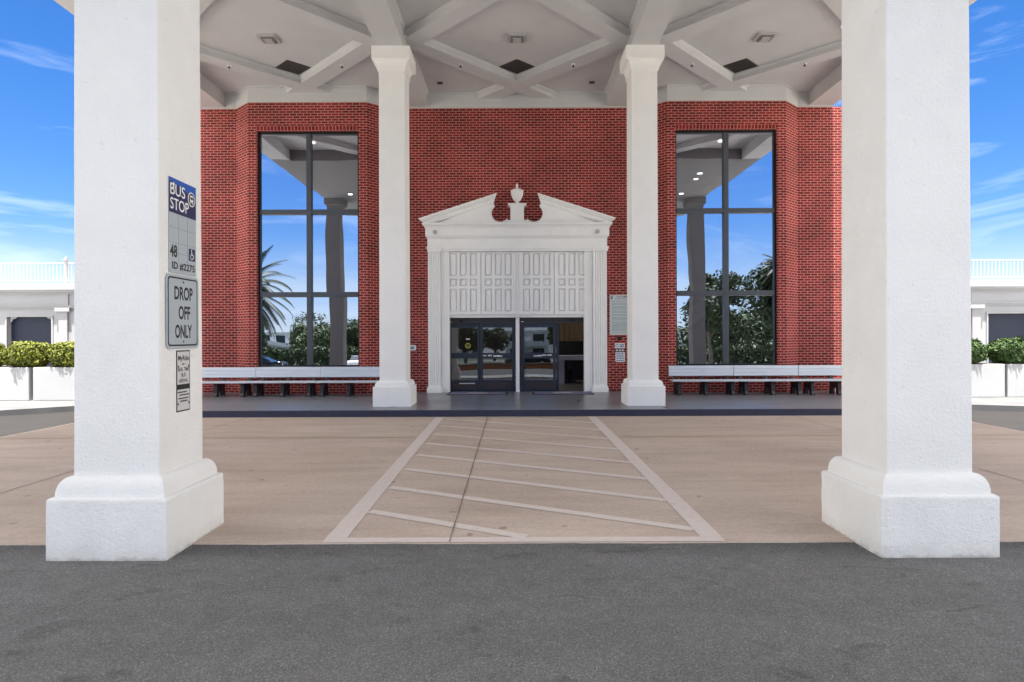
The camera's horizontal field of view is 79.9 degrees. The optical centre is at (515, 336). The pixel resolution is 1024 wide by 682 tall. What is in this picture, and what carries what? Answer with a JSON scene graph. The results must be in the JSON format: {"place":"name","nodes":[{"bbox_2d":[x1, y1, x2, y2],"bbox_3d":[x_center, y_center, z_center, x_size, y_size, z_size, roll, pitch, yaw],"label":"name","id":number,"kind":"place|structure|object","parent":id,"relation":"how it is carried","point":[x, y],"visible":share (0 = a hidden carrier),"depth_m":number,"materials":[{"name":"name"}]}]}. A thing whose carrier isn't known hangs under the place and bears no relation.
{"place":"outdoors","nodes":[
{"label":"outdoors","id":0,"kind":"place"},
{"bbox_2d":[0,283,73,365],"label":"wing building","id":1,"kind":"structure","parent":0,"point":[40,312],"depth_m":19.97,"materials":[{"name":"paint"}]},
{"bbox_2d":[5,315,52,365],"bbox_3d":[-15.889,0.205,20.105,1.560,1.800,0.270,0,0,0],"label":"window","id":2,"kind":"structure","parent":1,"relation":"in","point":[38,328],"depth_m":20.16,"materials":[{"name":"grey"}]},
{"bbox_2d":[0,257,73,282],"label":"railing","id":3,"kind":"object","parent":1,"relation":"on","point":[66,271],"visible":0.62,"depth_m":20.34,"materials":[{"name":"grey paint"}]},
{"bbox_2d":[0,411,73,436],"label":"side lane","id":4,"kind":"structure","parent":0,"point":[13,424],"depth_m":13.16,"materials":[{"name":"concrete"}]},
{"bbox_2d":[0,400,73,415],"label":"sidewalk","id":5,"kind":"structure","parent":0,"point":[8,408],"depth_m":14.87,"materials":[{"name":"concrete"}]},
{"bbox_2d":[0,366,45,400],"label":"planter","id":6,"kind":"object","parent":5,"relation":"on","point":[16,383],"visible":0.52,"depth_m":16.25,"materials":[{"name":"paint"}]},
{"bbox_2d":[0,342,7,365],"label":"shrub","id":7,"kind":"object","parent":6,"relation":"in","point":[2,348],"visible":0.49,"depth_m":16.66,"materials":[{"name":"green plant"}]},
{"bbox_2d":[0,340,50,366],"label":"shrub","id":8,"kind":"object","parent":6,"relation":"in","point":[20,353],"visible":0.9,"depth_m":16.34,"materials":[{"name":"green plant"}]},
{"bbox_2d":[33,366,73,400],"bbox_3d":[-11.741,1.258,16.650,2.170,0.893,0.800,0,0,0],"label":"planter","id":9,"kind":"object","parent":5,"relation":"on","point":[50,383],"visible":0.38,"depth_m":16.25,"materials":[{"name":"paint"}]},
{"bbox_2d":[45,340,73,366],"bbox_3d":[-12.050,0.504,16.648,1.274,0.832,1.015,0,0,0],"label":"shrub","id":10,"kind":"object","parent":9,"relation":"in","point":[60,354],"visible":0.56,"depth_m":16.28,"materials":[{"name":"green plant"}]},
{"bbox_2d":[0,542,1023,681],"bbox_3d":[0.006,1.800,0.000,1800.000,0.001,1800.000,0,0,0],"label":"ground","id":11,"kind":"structure","parent":0,"point":[764,614],"depth_m":3.95,"materials":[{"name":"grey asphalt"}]},
{"bbox_2d":[202,409,841,417],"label":"kerb","id":12,"kind":"structure","parent":11,"relation":"on","point":[522,413],"depth_m":13.69,"materials":[{"name":"blue paint"}]},
{"bbox_2d":[0,415,1023,544],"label":"driveway","id":13,"kind":"structure","parent":0,"point":[731,479],"depth_m":7.87,"materials":[{"name":"beige concrete"}]},
{"bbox_2d":[46,0,223,560],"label":"column","id":14,"kind":"structure","parent":13,"relation":"on","point":[145,482],"depth_m":5.07,"materials":[{"name":"white paint"}]},
{"bbox_2d":[168,176,195,276],"bbox_3d":[-2.954,-0.962,5.435,0.009,0.820,0.440,0,0,0],"label":"bus stop sign","id":15,"kind":"object","parent":14,"relation":"attached to","point":[182,222],"visible":1,"depth_m":5.41,"materials":[{"name":"grey metal"}]},
{"bbox_2d":[166,273,198,348],"bbox_3d":[-2.945,-0.217,5.423,0.010,0.645,0.525,0,0,0],"label":"drop off sign","id":16,"kind":"object","parent":14,"relation":"attached to","point":[182,322],"visible":1,"depth_m":5.39,"materials":[{"name":"grey metal"}]},
{"bbox_2d":[176,350,189,412],"bbox_3d":[-2.951,0.392,5.435,0.005,0.540,0.220,0,0,0],"label":"arrival notice","id":17,"kind":"object","parent":14,"relation":"attached to","point":[182,380],"visible":1,"depth_m":5.42,"materials":[{"name":"white"}]},
{"bbox_2d":[1,415,1021,540],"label":"expansion joints","id":18,"kind":"object","parent":13,"relation":"on","point":[467,481],"visible":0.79,"depth_m":7.59,"materials":[{"name":"brown"}]},
{"bbox_2d":[322,416,724,542],"bbox_3d":[0.036,1.788,9.470,3.608,0.001,8.301,0,0,0],"label":"painted border","id":19,"kind":"object","parent":13,"relation":"on","point":[348,524],"visible":1,"depth_m":6.12,"materials":[{"name":"paint"}]},
{"bbox_2d":[366,418,693,538],"bbox_3d":[0.076,1.788,9.429,3.199,0.001,8.046,0,0,0],"label":"painted hatch","id":20,"kind":"object","parent":13,"relation":"on","point":[466,526],"visible":1,"depth_m":7.13,"materials":[{"name":"paint"}]},
{"bbox_2d":[821,0,999,557],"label":"column","id":21,"kind":"structure","parent":13,"relation":"on","point":[900,479],"depth_m":5.07,"materials":[{"name":"white paint"}]},
{"bbox_2d":[0,0,1023,282],"label":"sky","id":22,"kind":"structure","parent":0,"point":[37,36],"materials":[{"name":"blue"}]},
{"bbox_2d":[200,84,841,393],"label":"brick building","id":23,"kind":"structure","parent":0,"point":[518,215],"depth_m":17.94,"materials":[{"name":"brick"}]},
{"bbox_2d":[258,132,358,366],"bbox_3d":[-6.019,-2.544,17.885,2.980,6.870,0.130,0,0,0],"label":"window","id":24,"kind":"structure","parent":23,"relation":"in","point":[308,182],"depth_m":17.92,"materials":[{"name":"blue"}]},
{"bbox_2d":[410,345,415,349],"bbox_3d":[-3.189,0.334,18.235,0.460,0.155,0.005,0,0,0],"label":"rounded sign","id":25,"kind":"object","parent":23,"relation":"attached to","point":[412,347],"visible":0.31,"depth_m":18.23,"materials":[{"name":"white"}]},
{"bbox_2d":[450,323,479,390],"bbox_3d":[-1.523,0.621,18.354,0.930,2.031,0.053,0,0,0],"label":"sliding door","id":26,"kind":"structure","parent":23,"relation":"in","point":[464,337],"depth_m":18.35,"materials":[{"name":"clear glass"}]},
{"bbox_2d":[480,323,514,390],"bbox_3d":[-0.528,0.617,18.293,1.020,2.031,0.053,0,0,0],"label":"sliding door","id":27,"kind":"structure","parent":23,"relation":"in","point":[497,340],"depth_m":18.30,"materials":[{"name":"clear glass"}]},
{"bbox_2d":[54,0,976,107],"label":"canopy","id":28,"kind":"object","parent":23,"relation":"attached to","point":[533,49],"visible":0.87,"depth_m":15.10,"materials":[{"name":"paint"}]},
{"bbox_2d":[522,323,555,390],"bbox_3d":[0.707,0.613,18.293,1.010,2.031,0.053,0,0,0],"label":"sliding door","id":29,"kind":"structure","parent":23,"relation":"in","point":[538,339],"depth_m":18.30,"materials":[{"name":"clear glass"}]},
{"bbox_2d":[556,323,558,390],"bbox_3d":[0.792,0.613,18.385,1.040,2.031,0.050,0,0,0],"label":"sliding door","id":30,"kind":"structure","parent":23,"relation":"in","point":[557,324],"depth_m":18.36,"materials":[{"name":"black metal"}]},
{"bbox_2d":[540,317,583,340],"bbox_3d":[2.369,-0.308,23.999,3.600,2.200,0.099,0,0,0],"label":"curtain","id":31,"kind":"object","parent":23,"relation":"hanging from","point":[571,331],"visible":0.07,"depth_m":23.99,"materials":[{"name":"brown wood"}]},
{"bbox_2d":[559,341,583,379],"bbox_3d":[2.623,0.902,22.930,3.300,1.463,0.060,0,0,0],"label":"partition","id":32,"kind":"object","parent":23,"relation":"on","point":[571,347],"depth_m":22.90,"materials":[{"name":"black"}]},
{"bbox_2d":[559,355,583,383],"bbox_3d":[2.549,1.143,21.350,2.250,0.983,0.700,0,0,0],"label":"reception counter","id":33,"kind":"object","parent":23,"relation":"on","point":[562,358],"visible":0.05,"depth_m":21.05,"materials":[{"name":"grey"}]},
{"bbox_2d":[610,295,626,334],"bbox_3d":[3.318,-0.647,18.232,1.000,1.190,0.012,0,0,0],"label":"notice board","id":34,"kind":"object","parent":23,"relation":"attached to","point":[618,314],"visible":0.52,"depth_m":18.23,"materials":[{"name":"grey"}]},
{"bbox_2d":[615,352,624,361],"bbox_3d":[3.132,0.614,18.235,0.280,0.290,0.005,0,0,0],"label":"prohibition sign","id":35,"kind":"object","parent":23,"relation":"attached to","point":[619,356],"visible":1,"depth_m":18.23,"materials":[{"name":"white"}]},
{"bbox_2d":[615,343,624,347],"bbox_3d":[3.121,0.274,18.235,0.300,0.150,0.006,0,0,0],"label":"smoking sign","id":36,"kind":"object","parent":23,"relation":"attached to","point":[619,345],"visible":1,"depth_m":18.23,"materials":[{"name":"white"}]},
{"bbox_2d":[615,349,624,351],"bbox_3d":[3.127,0.412,18.235,0.290,0.085,0.005,0,0,0],"label":"symbol strip","id":37,"kind":"object","parent":23,"relation":"attached to","point":[619,350],"visible":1,"depth_m":18.23,"materials":[{"name":"grey"}]},
{"bbox_2d":[675,130,776,365],"bbox_3d":[6.141,-2.586,17.885,2.980,6.870,0.130,0,0,0],"label":"window","id":38,"kind":"structure","parent":23,"relation":"in","point":[725,180],"depth_m":17.92,"materials":[{"name":"blue"}]},
{"bbox_2d":[202,390,841,410],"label":"raised pavement","id":39,"kind":"structure","parent":0,"point":[611,400],"depth_m":15.29,"materials":[{"name":"grey concrete"}]},
{"bbox_2d":[202,367,255,396],"bbox_3d":[-8.296,1.276,17.157,1.830,0.800,0.575,0,0,0],"label":"bench","id":40,"kind":"object","parent":39,"relation":"on","point":[224,373],"visible":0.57,"depth_m":17.38,"materials":[{"name":"metal"}]},
{"bbox_2d":[249,367,320,396],"bbox_3d":[-6.456,1.266,17.157,1.830,0.800,0.575,0,0,0],"label":"bench","id":41,"kind":"object","parent":39,"relation":"on","point":[262,373],"visible":0.97,"depth_m":17.38,"materials":[{"name":"metal"}]},
{"bbox_2d":[315,367,379,396],"bbox_3d":[-4.616,1.259,17.157,1.830,0.800,0.575,0,0,0],"label":"bench","id":42,"kind":"object","parent":39,"relation":"on","point":[351,372],"visible":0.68,"depth_m":17.38,"materials":[{"name":"metal"}]},
{"bbox_2d":[371,46,416,406],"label":"column","id":43,"kind":"structure","parent":39,"relation":"on","point":[395,385],"depth_m":14.53,"materials":[{"name":"white paint"}]},
{"bbox_2d":[447,392,507,394],"bbox_3d":[-1.084,1.638,17.660,1.720,0.016,0.880,0,0,0],"label":"doormat","id":44,"kind":"object","parent":39,"relation":"on","point":[477,393],"visible":1,"depth_m":17.50,"materials":[{"name":"black rubber"}]},
{"bbox_2d":[532,391,593,394],"bbox_3d":[1.366,1.629,17.660,1.740,0.016,0.880,0,0,0],"label":"doormat","id":45,"kind":"object","parent":39,"relation":"on","point":[566,393],"visible":1,"depth_m":17.43,"materials":[{"name":"black rubber"}]},
{"bbox_2d":[620,45,665,405],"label":"column","id":46,"kind":"structure","parent":39,"relation":"on","point":[642,385],"depth_m":14.53,"materials":[{"name":"white paint"}]},
{"bbox_2d":[669,365,738,394],"bbox_3d":[5.289,1.224,17.157,1.830,0.800,0.575,0,0,0],"label":"bench","id":47,"kind":"object","parent":39,"relation":"on","point":[701,371],"visible":1,"depth_m":17.38,"materials":[{"name":"metal"}]},
{"bbox_2d":[733,365,805,394],"bbox_3d":[7.134,1.218,17.157,1.830,0.800,0.575,0,0,0],"label":"bench","id":48,"kind":"object","parent":39,"relation":"on","point":[766,371],"visible":0.91,"depth_m":17.38,"materials":[{"name":"metal"}]},
{"bbox_2d":[798,365,841,394],"bbox_3d":[8.979,1.212,17.157,1.830,0.800,0.575,0,0,0],"label":"bench","id":49,"kind":"object","parent":39,"relation":"on","point":[829,371],"visible":0.59,"depth_m":17.38,"materials":[{"name":"metal"}]},
{"bbox_2d":[565,360,574,381],"bbox_3d":[1.974,1.165,21.975,0.360,0.943,0.450,0,0,0],"label":"office chair","id":50,"kind":"object","parent":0,"point":[569,365],"visible":0.77,"depth_m":22.12,"materials":[{"name":"black"}]},
{"bbox_2d":[971,280,1023,362],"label":"wing building","id":51,"kind":"structure","parent":0,"point":[997,309],"depth_m":19.97,"materials":[{"name":"paint"}]},
{"bbox_2d":[971,259,1023,277],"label":"railing","id":52,"kind":"object","parent":51,"relation":"on","point":[999,268],"visible":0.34,"depth_m":20.34,"materials":[{"name":"grey paint"}]},
{"bbox_2d":[986,312,1023,362],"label":"window","id":53,"kind":"structure","parent":51,"relation":"in","point":[998,326],"depth_m":20.16,"materials":[{"name":"grey"}]},
{"bbox_2d":[972,410,1023,430],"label":"side lane","id":54,"kind":"structure","parent":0,"point":[1011,419],"depth_m":13.12,"materials":[{"name":"concrete"}]},
{"bbox_2d":[972,397,1023,411],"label":"sidewalk","id":55,"kind":"structure","parent":0,"point":[1016,404],"depth_m":14.79,"materials":[{"name":"concrete"}]},
{"bbox_2d":[971,363,1004,396],"bbox_3d":[11.914,1.175,16.650,2.220,0.893,0.800,0,0,0],"label":"planter","id":56,"kind":"object","parent":55,"relation":"on","point":[987,379],"visible":0.43,"depth_m":16.25,"materials":[{"name":"paint"}]},
{"bbox_2d":[971,338,989,363],"bbox_3d":[12.158,0.407,16.621,1.282,0.862,0.987,0,0,0],"label":"shrub","id":57,"kind":"object","parent":56,"relation":"in","point":[979,352],"visible":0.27,"depth_m":16.26,"materials":[{"name":"green plant"}]},
{"bbox_2d":[997,363,1023,396],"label":"planter","id":58,"kind":"object","parent":55,"relation":"on","point":[1014,379],"visible":0.52,"depth_m":16.25,"materials":[{"name":"paint"}]},
{"bbox_2d":[987,335,1023,363],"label":"shrub","id":59,"kind":"object","parent":58,"relation":"in","point":[1013,348],"visible":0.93,"depth_m":16.38,"materials":[{"name":"green plant"}]}
]}

